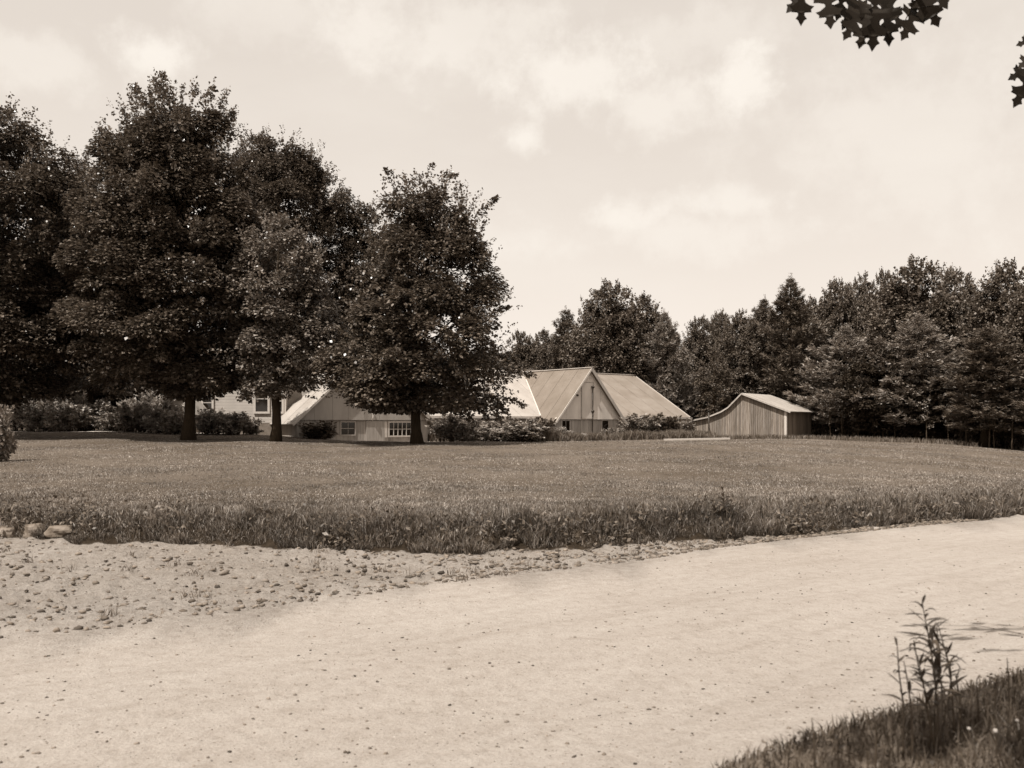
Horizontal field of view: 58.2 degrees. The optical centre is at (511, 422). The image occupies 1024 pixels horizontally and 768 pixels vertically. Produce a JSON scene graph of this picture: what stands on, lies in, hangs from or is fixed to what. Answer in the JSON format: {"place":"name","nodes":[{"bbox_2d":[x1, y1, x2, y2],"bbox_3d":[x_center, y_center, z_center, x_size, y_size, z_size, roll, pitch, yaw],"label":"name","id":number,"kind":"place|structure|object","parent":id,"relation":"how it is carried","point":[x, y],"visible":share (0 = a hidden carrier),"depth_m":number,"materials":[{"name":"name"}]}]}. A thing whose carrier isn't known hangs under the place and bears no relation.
{"place":"outdoors","nodes":[
{"label":"outdoors","id":0,"kind":"place"},
{"bbox_2d":[0,516,1023,767],"bbox_3d":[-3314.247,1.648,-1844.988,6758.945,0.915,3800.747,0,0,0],"label":"road","id":1,"kind":"structure","parent":0,"point":[558,676],"depth_m":6.29,"materials":[{"name":"beige gravel"}]},
{"bbox_2d":[0,428,1023,554],"bbox_3d":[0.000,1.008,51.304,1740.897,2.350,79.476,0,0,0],"label":"lawn","id":2,"kind":"structure","parent":0,"point":[188,476],"depth_m":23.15,"materials":[{"name":"plant"}]},
{"bbox_2d":[0,526,15,537],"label":"rock","id":3,"kind":"object","parent":2,"relation":"on","point":[11,530],"visible":0.81,"depth_m":13.19,"materials":[{"name":"beige stone"}]},
{"bbox_2d":[0,404,18,460],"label":"shrub","id":4,"kind":"object","parent":2,"relation":"on","point":[7,447],"visible":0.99,"depth_m":23.96,"materials":[{"name":"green plant"}]},
{"bbox_2d":[0,399,42,430],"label":"shrub","id":5,"kind":"object","parent":2,"relation":"on","point":[14,427],"visible":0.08,"depth_m":51.15,"materials":[{"name":"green plant"}]},
{"bbox_2d":[3,400,55,431],"bbox_3d":[-26.297,-0.317,50.400,3.026,1.812,2.210,0,0,14],"label":"shrub","id":6,"kind":"object","parent":2,"relation":"on","point":[31,415],"visible":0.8,"depth_m":50.20,"materials":[{"name":"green plant"}]},
{"bbox_2d":[23,523,45,537],"bbox_3d":[-6.868,1.575,13.249,0.334,0.223,0.271,-4,-1,20],"label":"rock","id":7,"kind":"object","parent":2,"relation":"on","point":[28,527],"visible":0.56,"depth_m":13.15,"materials":[{"name":"beige stone"}]},
{"bbox_2d":[32,395,73,431],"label":"shrub","id":8,"kind":"object","parent":2,"relation":"on","point":[44,403],"visible":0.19,"depth_m":51.49,"materials":[{"name":"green plant"}]},
{"bbox_2d":[0,92,115,411],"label":"maple tree","id":9,"kind":"object","parent":2,"relation":"on","point":[32,333],"visible":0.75,"depth_m":39.41,"materials":[{"name":"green plant"}]},
{"bbox_2d":[44,524,72,537],"bbox_3d":[-6.398,1.546,13.047,0.445,0.162,0.352,0,0,16],"label":"rock","id":10,"kind":"object","parent":2,"relation":"on","point":[53,531],"visible":0.81,"depth_m":12.91,"materials":[{"name":"beige stone"}]},
{"bbox_2d":[42,404,95,431],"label":"shrub","id":11,"kind":"object","parent":2,"relation":"on","point":[65,421],"visible":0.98,"depth_m":49.65,"materials":[{"name":"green plant"}]},
{"bbox_2d":[18,146,133,430],"bbox_3d":[-24.587,-7.551,53.045,8.468,16.485,8.329,0,0,0],"label":"maple tree","id":12,"kind":"object","parent":2,"relation":"on","point":[90,391],"visible":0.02,"depth_m":52.87,"materials":[{"name":"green plant"}]},
{"bbox_2d":[54,392,110,430],"bbox_3d":[-23.860,-0.566,51.388,3.189,2.268,2.329,0,0,0],"label":"shrub","id":13,"kind":"object","parent":2,"relation":"on","point":[85,407],"visible":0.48,"depth_m":51.36,"materials":[{"name":"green plant"}]},
{"bbox_2d":[91,411,122,431],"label":"shrub","id":14,"kind":"object","parent":2,"relation":"on","point":[103,424],"visible":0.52,"depth_m":50.74,"materials":[{"name":"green plant"}]},
{"bbox_2d":[105,401,153,432],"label":"shrub","id":15,"kind":"object","parent":2,"relation":"on","point":[125,420],"visible":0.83,"depth_m":49.05,"materials":[{"name":"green plant"}]},
{"bbox_2d":[116,387,163,431],"bbox_3d":[-20.452,-0.800,50.874,2.619,2.834,3.275,0,0,-34],"label":"shrub","id":16,"kind":"object","parent":2,"relation":"on","point":[154,403],"visible":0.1,"depth_m":50.73,"materials":[{"name":"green plant"}]},
{"bbox_2d":[132,396,184,433],"bbox_3d":[-18.712,-0.386,49.106,3.034,2.078,2.216,0,0,-15],"label":"shrub","id":17,"kind":"object","parent":2,"relation":"on","point":[149,420],"visible":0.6,"depth_m":48.60,"materials":[{"name":"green plant"}]},
{"bbox_2d":[47,67,284,439],"bbox_3d":[-14.889,-7.148,40.065,10.336,16.209,9.793,0,0,0],"label":"maple tree","id":18,"kind":"object","parent":2,"relation":"on","point":[164,172],"visible":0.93,"depth_m":37.85,"materials":[{"name":"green plant"}]},
{"bbox_2d":[157,408,183,434],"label":"shrub","id":19,"kind":"object","parent":2,"relation":"on","point":[171,424],"visible":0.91,"depth_m":47.20,"materials":[{"name":"brown plant"}]},
{"bbox_2d":[195,407,236,434],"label":"shrub","id":20,"kind":"object","parent":2,"relation":"on","point":[205,420],"visible":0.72,"depth_m":46.91,"materials":[{"name":"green plant"}]},
{"bbox_2d":[209,411,256,434],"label":"shrub","id":21,"kind":"object","parent":2,"relation":"on","point":[236,426],"visible":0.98,"depth_m":46.65,"materials":[{"name":"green plant"}]},
{"bbox_2d":[172,336,311,434],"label":"white house","id":22,"kind":"structure","parent":2,"relation":"on","point":[230,404],"depth_m":49.98,"materials":[{"name":"wood"}]},
{"bbox_2d":[201,398,213,409],"bbox_3d":[-16.538,-1.058,49.930,0.682,0.951,0.060,0,0,0],"label":"window","id":23,"kind":"structure","parent":22,"relation":"in","point":[210,404],"depth_m":49.95,"materials":[{"name":"white glass"}]},
{"bbox_2d":[253,392,269,413],"bbox_3d":[-13.596,-1.269,49.930,0.874,1.605,0.060,0,0,0],"label":"window","id":24,"kind":"structure","parent":22,"relation":"in","point":[263,406],"depth_m":49.95,"materials":[{"name":"white glass"}]},
{"bbox_2d":[244,417,264,434],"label":"shrub","id":25,"kind":"object","parent":2,"relation":"on","point":[254,430],"visible":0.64,"depth_m":48.31,"materials":[{"name":"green plant"}]},
{"bbox_2d":[206,208,350,441],"bbox_3d":[-9.318,-3.974,38.429,5.973,9.928,5.872,0,0,0],"label":"maple tree","id":26,"kind":"object","parent":2,"relation":"on","point":[294,325],"visible":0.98,"depth_m":37.80,"materials":[{"name":"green plant"}]},
{"bbox_2d":[222,123,364,375],"bbox_3d":[-13.694,-8.625,56.955,9.074,19.366,9.306,0,0,0],"label":"maple tree","id":27,"kind":"object","parent":2,"relation":"on","point":[286,174],"visible":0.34,"depth_m":55.34,"materials":[{"name":"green plant"}]},
{"bbox_2d":[295,420,338,439],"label":"shrub","id":28,"kind":"object","parent":2,"relation":"on","point":[321,431],"visible":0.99,"depth_m":47.09,"materials":[{"name":"brown plant"}]},
{"bbox_2d":[270,350,434,441],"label":"workshop","id":29,"kind":"structure","parent":2,"relation":"on","point":[355,424],"depth_m":49.91,"materials":[{"name":"metal"}]},
{"bbox_2d":[340,421,355,435],"bbox_3d":[-8.907,0.340,49.920,0.952,0.800,0.040,0,0,-38],"label":"window","id":30,"kind":"structure","parent":29,"relation":"in","point":[347,428],"depth_m":49.92,"materials":[{"name":"grey glass"}]},
{"bbox_2d":[366,421,384,440],"bbox_3d":[-7.575,0.590,50.948,1.158,1.320,0.050,0,0,-38],"label":"board door","id":31,"kind":"structure","parent":29,"relation":"in","point":[375,430],"depth_m":50.93,"materials":[{"name":"beige wood"}]},
{"bbox_2d":[388,421,410,436],"bbox_3d":[-6.325,0.390,51.931,1.568,0.900,0.050,0,0,-38],"label":"window","id":32,"kind":"structure","parent":29,"relation":"in","point":[395,428],"depth_m":51.92,"materials":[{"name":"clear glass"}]},
{"bbox_2d":[325,195,409,354],"bbox_3d":[-8.918,-6.461,58.117,6.950,15.609,6.399,0,0,0],"label":"maple tree","id":33,"kind":"object","parent":2,"relation":"on","point":[367,218],"visible":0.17,"depth_m":56.97,"materials":[{"name":"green plant"}]},
{"bbox_2d":[309,162,537,443],"bbox_3d":[-3.620,-4.826,38.003,9.409,11.830,8.685,0,0,0],"label":"maple tree","id":34,"kind":"object","parent":2,"relation":"on","point":[397,374],"visible":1,"depth_m":36.51,"materials":[{"name":"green plant"}]},
{"bbox_2d":[425,413,484,441],"bbox_3d":[-2.717,0.281,43.902,2.989,1.480,2.806,0,0,16],"label":"shrub","id":35,"kind":"object","parent":2,"relation":"on","point":[452,427],"visible":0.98,"depth_m":43.55,"materials":[{"name":"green plant"}]},
{"bbox_2d":[467,425,504,441],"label":"shrub","id":36,"kind":"object","parent":2,"relation":"on","point":[485,430],"visible":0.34,"depth_m":49.89,"materials":[{"name":"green plant"}]},
{"bbox_2d":[474,419,526,441],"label":"shrub","id":37,"kind":"object","parent":2,"relation":"on","point":[490,424],"visible":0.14,"depth_m":52.46,"materials":[{"name":"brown plant"}]},
{"bbox_2d":[0,456,1023,555],"bbox_3d":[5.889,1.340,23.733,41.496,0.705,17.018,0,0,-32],"label":"bank grass","id":38,"kind":"structure","parent":2,"relation":"on","point":[745,519],"depth_m":13.03,"materials":[{"name":"plant"}]},
{"bbox_2d":[487,424,541,441],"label":"shrub","id":39,"kind":"object","parent":2,"relation":"on","point":[512,433],"visible":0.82,"depth_m":51.13,"materials":[{"name":"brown plant"}]},
{"bbox_2d":[494,417,552,441],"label":"shrub","id":40,"kind":"object","parent":2,"relation":"on","point":[530,424],"visible":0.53,"depth_m":52.40,"materials":[{"name":"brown plant"}]},
{"bbox_2d":[535,416,556,431],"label":"shrub","id":41,"kind":"object","parent":2,"relation":"on","point":[551,422],"visible":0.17,"depth_m":53.75,"materials":[{"name":"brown plant"}]},
{"bbox_2d":[427,367,689,440],"bbox_3d":[1.190,-1.117,63.558,22.942,5.135,12.798,0,0,-38],"label":"farmhouse","id":42,"kind":"object","parent":2,"relation":"on","point":[585,399],"visible":0.46,"depth_m":59.63,"materials":[{"name":"metal"}]},
{"bbox_2d":[561,420,570,430],"bbox_3d":[3.375,0.240,57.608,0.760,0.800,0.030,0,0,-38],"label":"window","id":43,"kind":"structure","parent":42,"relation":"in","point":[567,423],"depth_m":57.65,"materials":[{"name":"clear glass"}]},
{"bbox_2d":[581,382,593,418],"bbox_3d":[4.808,-1.400,58.575,1.070,2.340,0.050,0,0,-38],"label":"hatch door","id":44,"kind":"structure","parent":42,"relation":"in","point":[586,390],"depth_m":58.56,"materials":[{"name":"beige wood"}]},
{"bbox_2d":[428,425,718,441],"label":"tall weeds","id":45,"kind":"object","parent":2,"relation":"on","point":[550,436],"visible":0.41,"depth_m":53.10,"materials":[{"name":"plant"}]},
{"bbox_2d":[614,412,663,432],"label":"shrub","id":46,"kind":"object","parent":2,"relation":"on","point":[632,423],"visible":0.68,"depth_m":58.01,"materials":[{"name":"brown plant"}]},
{"bbox_2d":[644,412,682,431],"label":"shrub","id":47,"kind":"object","parent":2,"relation":"on","point":[670,422],"visible":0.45,"depth_m":58.46,"materials":[{"name":"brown plant"}]},
{"bbox_2d":[675,417,695,431],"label":"shrub","id":48,"kind":"object","parent":2,"relation":"on","point":[687,425],"visible":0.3,"depth_m":59.49,"materials":[{"name":"brown plant"}]},
{"bbox_2d":[664,438,729,440],"bbox_3d":[9.875,0.901,49.100,3.550,0.148,0.220,0,0,-3],"label":"plank","id":49,"kind":"object","parent":2,"relation":"on","point":[697,439],"visible":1,"depth_m":49.00,"materials":[{"name":"beige wood"}]},
{"bbox_2d":[709,484,738,515],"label":"tall weed","id":50,"kind":"object","parent":2,"relation":"on","point":[724,504],"visible":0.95,"depth_m":13.46,"materials":[{"name":"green plant"}]},
{"bbox_2d":[694,393,816,437],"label":"board shed","id":51,"kind":"structure","parent":2,"relation":"on","point":[747,414],"depth_m":61.63,"materials":[{"name":"wood"}]},
{"bbox_2d":[836,342,919,437],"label":"broadleaf tree","id":52,"kind":"object","parent":2,"relation":"on","point":[861,411],"visible":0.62,"depth_m":60.03,"materials":[{"name":"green plant"}]},
{"bbox_2d":[835,311,967,439],"bbox_3d":[26.058,-2.954,60.352,8.991,8.746,8.865,0,0,-44],"label":"pine tree","id":53,"kind":"object","parent":2,"relation":"on","point":[913,340],"visible":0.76,"depth_m":58.82,"materials":[{"name":"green plant"}]},
{"bbox_2d":[895,417,923,438],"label":"shrub","id":54,"kind":"object","parent":2,"relation":"on","point":[905,434],"visible":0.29,"depth_m":60.44,"materials":[{"name":"black plant"}]},
{"bbox_2d":[918,385,934,439],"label":"sapling","id":55,"kind":"object","parent":2,"relation":"on","point":[927,411],"visible":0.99,"depth_m":57.36,"materials":[{"name":"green plant"}]},
{"bbox_2d":[898,373,967,440],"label":"broadleaf tree","id":56,"kind":"object","parent":2,"relation":"on","point":[921,428],"visible":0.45,"depth_m":58.20,"materials":[{"name":"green plant"}]},
{"bbox_2d":[950,408,981,444],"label":"shrub","id":57,"kind":"object","parent":2,"relation":"on","point":[973,436],"visible":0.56,"depth_m":56.72,"materials":[{"name":"black plant"}]},
{"bbox_2d":[932,324,1023,447],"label":"pine tree","id":58,"kind":"object","parent":2,"relation":"on","point":[998,361],"visible":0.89,"depth_m":53.20,"materials":[{"name":"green plant"}]},
{"bbox_2d":[980,364,1001,447],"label":"sapling","id":59,"kind":"object","parent":2,"relation":"on","point":[987,401],"visible":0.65,"depth_m":53.00,"materials":[{"name":"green plant"}]},
{"bbox_2d":[984,368,1023,433],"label":"pine tree","id":60,"kind":"object","parent":2,"relation":"on","point":[1019,403],"visible":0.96,"depth_m":51.41,"materials":[{"name":"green plant"}]},
{"bbox_2d":[988,276,1023,396],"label":"broadleaf tree","id":61,"kind":"object","parent":2,"relation":"on","point":[1015,332],"visible":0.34,"depth_m":57.96,"materials":[{"name":"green plant"}]},
{"bbox_2d":[1000,378,1020,449],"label":"sapling","id":62,"kind":"object","parent":2,"relation":"on","point":[1015,409],"visible":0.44,"depth_m":52.10,"materials":[{"name":"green plant"}]},
{"bbox_2d":[1002,388,1023,449],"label":"shrub","id":63,"kind":"object","parent":2,"relation":"on","point":[1018,441],"visible":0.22,"depth_m":54.32,"materials":[{"name":"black plant"}]},
{"bbox_2d":[0,514,1023,639],"bbox_3d":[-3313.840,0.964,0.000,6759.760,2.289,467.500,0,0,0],"label":"gravel shoulder","id":64,"kind":"object","parent":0,"point":[138,587],"visible":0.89,"depth_m":9.93},
{"bbox_2d":[0,537,724,616],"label":"gravel weeds","id":65,"kind":"object","parent":64,"relation":"on","point":[318,549],"visible":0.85,"depth_m":10.28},
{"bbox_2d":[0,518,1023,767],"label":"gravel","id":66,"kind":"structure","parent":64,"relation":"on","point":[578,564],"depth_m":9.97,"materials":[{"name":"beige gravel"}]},
{"bbox_2d":[0,0,1023,359],"label":"sky","id":67,"kind":"structure","parent":0,"point":[698,156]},
{"bbox_2d":[717,433,981,446],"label":"wood edge grass","id":68,"kind":"structure","parent":0,"point":[867,438],"depth_m":56.68,"materials":[{"name":"plant"}]},
{"bbox_2d":[700,665,1023,767],"bbox_3d":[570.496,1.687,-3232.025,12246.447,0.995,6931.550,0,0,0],"label":"verge","id":69,"kind":"structure","parent":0,"point":[864,764],"depth_m":3.32,"materials":[{"name":"plant"}]},
{"bbox_2d":[773,738,796,767],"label":"weed","id":70,"kind":"object","parent":69,"relation":"on","point":[789,749],"visible":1,"depth_m":2.78,"materials":[{"name":"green plant"}]},
{"bbox_2d":[828,727,849,767],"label":"weed","id":71,"kind":"object","parent":69,"relation":"on","point":[838,746],"visible":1,"depth_m":2.95,"materials":[{"name":"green plant"}]},
{"bbox_2d":[714,667,1023,767],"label":"clover","id":72,"kind":"object","parent":69,"relation":"on","point":[844,747],"visible":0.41,"depth_m":3.31,"materials":[{"name":"green plant"}]},
{"bbox_2d":[868,712,889,767],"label":"weed","id":73,"kind":"object","parent":69,"relation":"on","point":[876,734],"visible":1,"depth_m":3.05,"materials":[{"name":"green plant"}]},
{"bbox_2d":[882,636,922,763],"bbox_3d":[1.368,0.973,3.240,0.108,0.435,0.152,0,0,0],"label":"tall weed","id":74,"kind":"object","parent":69,"relation":"on","point":[909,685],"visible":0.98,"depth_m":3.23,"materials":[{"name":"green plant"}]},
{"bbox_2d":[786,0,1023,107],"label":"oak tree","id":75,"kind":"object","parent":69,"relation":"on","point":[867,17],"visible":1,"depth_m":5.32,"materials":[{"name":"plant"}]},
{"bbox_2d":[899,594,970,757],"bbox_3d":[1.512,0.907,3.313,0.348,0.571,0.203,0,0,-25],"label":"tall weed","id":76,"kind":"object","parent":69,"relation":"on","point":[936,668],"visible":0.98,"depth_m":3.30,"materials":[{"name":"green plant"}]},
{"bbox_2d":[931,620,969,741],"bbox_3d":[1.633,0.959,3.425,0.129,0.462,0.112,0,0,43],"label":"tall weed","id":77,"kind":"object","parent":69,"relation":"on","point":[955,683],"visible":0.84,"depth_m":3.42,"materials":[{"name":"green plant"}]},
{"bbox_2d":[972,675,990,723],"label":"weed","id":78,"kind":"object","parent":69,"relation":"on","point":[977,703],"visible":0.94,"depth_m":3.60,"materials":[{"name":"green plant"}]},
{"bbox_2d":[987,674,1009,720],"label":"weed","id":79,"kind":"object","parent":69,"relation":"on","point":[995,704],"visible":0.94,"depth_m":3.60,"materials":[{"name":"green plant"}]},
{"bbox_3d":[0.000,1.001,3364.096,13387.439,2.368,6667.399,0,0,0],"label":"forest floor","id":80,"kind":"structure","parent":0,"visible":0},
{"bbox_2d":[40,384,129,415],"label":"broadleaf tree","id":81,"kind":"object","parent":80,"relation":"on","point":[74,391],"visible":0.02,"depth_m":74.98,"materials":[{"name":"green plant"}]},
{"bbox_2d":[94,362,169,415],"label":"broadleaf tree","id":82,"kind":"object","parent":80,"relation":"on","point":[109,398],"visible":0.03,"depth_m":76.36,"materials":[{"name":"green plant"}]},
{"bbox_2d":[496,330,543,369],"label":"broadleaf tree","id":83,"kind":"object","parent":80,"relation":"on","point":[530,361],"visible":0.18,"depth_m":77.37,"materials":[{"name":"green plant"}]},
{"bbox_2d":[524,327,561,369],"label":"broadleaf tree","id":84,"kind":"object","parent":80,"relation":"on","point":[545,354],"visible":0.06,"depth_m":83.50,"materials":[{"name":"green plant"}]},
{"bbox_2d":[539,305,580,370],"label":"pine tree","id":85,"kind":"object","parent":80,"relation":"on","point":[555,352],"visible":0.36,"depth_m":79.52,"materials":[{"name":"green plant"}]},
{"bbox_2d":[558,278,654,385],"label":"broadleaf tree","id":86,"kind":"object","parent":80,"relation":"on","point":[612,328],"visible":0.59,"depth_m":72.32,"materials":[{"name":"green plant"}]},
{"bbox_2d":[617,290,683,391],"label":"broadleaf tree","id":87,"kind":"object","parent":80,"relation":"on","point":[652,317],"visible":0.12,"depth_m":76.18,"materials":[{"name":"green plant"}]},
{"bbox_2d":[637,309,701,416],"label":"pine tree","id":88,"kind":"object","parent":80,"relation":"on","point":[666,338],"visible":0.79,"depth_m":72.21,"materials":[{"name":"green plant"}]},
{"bbox_2d":[676,313,718,423],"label":"broadleaf tree","id":89,"kind":"object","parent":80,"relation":"on","point":[695,338],"visible":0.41,"depth_m":77.24,"materials":[{"name":"green plant"}]},
{"bbox_2d":[692,343,733,417],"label":"broadleaf tree","id":90,"kind":"object","parent":80,"relation":"on","point":[716,378],"visible":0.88,"depth_m":66.72,"materials":[{"name":"green plant"}]},
{"bbox_2d":[707,309,735,410],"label":"broadleaf tree","id":91,"kind":"object","parent":80,"relation":"on","point":[717,324],"visible":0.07,"depth_m":85.73,"materials":[{"name":"green plant"}]},
{"bbox_2d":[709,308,771,412],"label":"broadleaf tree","id":92,"kind":"object","parent":80,"relation":"on","point":[746,334],"visible":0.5,"depth_m":73.05,"materials":[{"name":"green plant"}]},
{"bbox_2d":[732,294,799,393],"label":"pine tree","id":93,"kind":"object","parent":80,"relation":"on","point":[759,314],"visible":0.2,"depth_m":79.63,"materials":[{"name":"green plant"}]},
{"bbox_2d":[741,273,835,409],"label":"pine tree","id":94,"kind":"object","parent":80,"relation":"on","point":[792,310],"visible":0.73,"depth_m":71.00,"materials":[{"name":"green plant"}]},
{"bbox_2d":[794,294,824,435],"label":"broadleaf tree","id":95,"kind":"object","parent":80,"relation":"on","point":[812,302],"visible":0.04,"depth_m":81.55,"materials":[{"name":"green plant"}]},
{"bbox_2d":[808,397,836,436],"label":"shrub","id":96,"kind":"object","parent":80,"relation":"on","point":[823,429],"visible":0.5,"depth_m":64.74,"materials":[{"name":"green plant"}]},
{"bbox_2d":[818,388,833,437],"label":"sapling","id":97,"kind":"object","parent":80,"relation":"on","point":[829,416],"visible":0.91,"depth_m":62.02,"materials":[{"name":"green plant"}]},
{"bbox_2d":[803,276,866,381],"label":"broadleaf tree","id":98,"kind":"object","parent":80,"relation":"on","point":[832,307],"visible":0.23,"depth_m":73.18,"materials":[{"name":"green plant"}]},
{"bbox_2d":[783,323,894,436],"bbox_3d":[23.720,-2.808,63.594,8.951,8.264,8.826,0,0,-38],"label":"pine tree","id":99,"kind":"object","parent":80,"relation":"on","point":[846,344],"visible":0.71,"depth_m":63.16,"materials":[{"name":"green plant"}]},
{"bbox_2d":[834,404,860,436],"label":"shrub","id":100,"kind":"object","parent":80,"relation":"on","point":[849,430],"visible":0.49,"depth_m":63.27,"materials":[{"name":"green plant"}]},
{"bbox_2d":[842,270,878,366],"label":"broadleaf tree","id":101,"kind":"object","parent":80,"relation":"on","point":[860,290],"visible":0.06,"depth_m":81.46,"materials":[{"name":"green plant"}]},
{"bbox_2d":[853,266,896,352],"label":"broadleaf tree","id":102,"kind":"object","parent":80,"relation":"on","point":[883,277],"visible":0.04,"depth_m":79.66,"materials":[{"name":"green plant"}]},
{"bbox_2d":[856,254,969,377],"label":"broadleaf tree","id":103,"kind":"object","parent":80,"relation":"on","point":[905,304],"visible":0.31,"depth_m":66.89,"materials":[{"name":"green plant"}]},
{"bbox_2d":[931,266,984,332],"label":"broadleaf tree","id":104,"kind":"object","parent":80,"relation":"on","point":[956,281],"visible":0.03,"depth_m":71.11,"materials":[{"name":"green plant"}]},
{"bbox_2d":[948,287,1007,370],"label":"pine tree","id":105,"kind":"object","parent":80,"relation":"on","point":[982,302],"visible":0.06,"depth_m":65.72,"materials":[{"name":"green plant"}]},
{"bbox_2d":[949,257,1023,361],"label":"broadleaf tree","id":106,"kind":"object","parent":80,"relation":"on","point":[997,282],"visible":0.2,"depth_m":63.37,"materials":[{"name":"green plant"}]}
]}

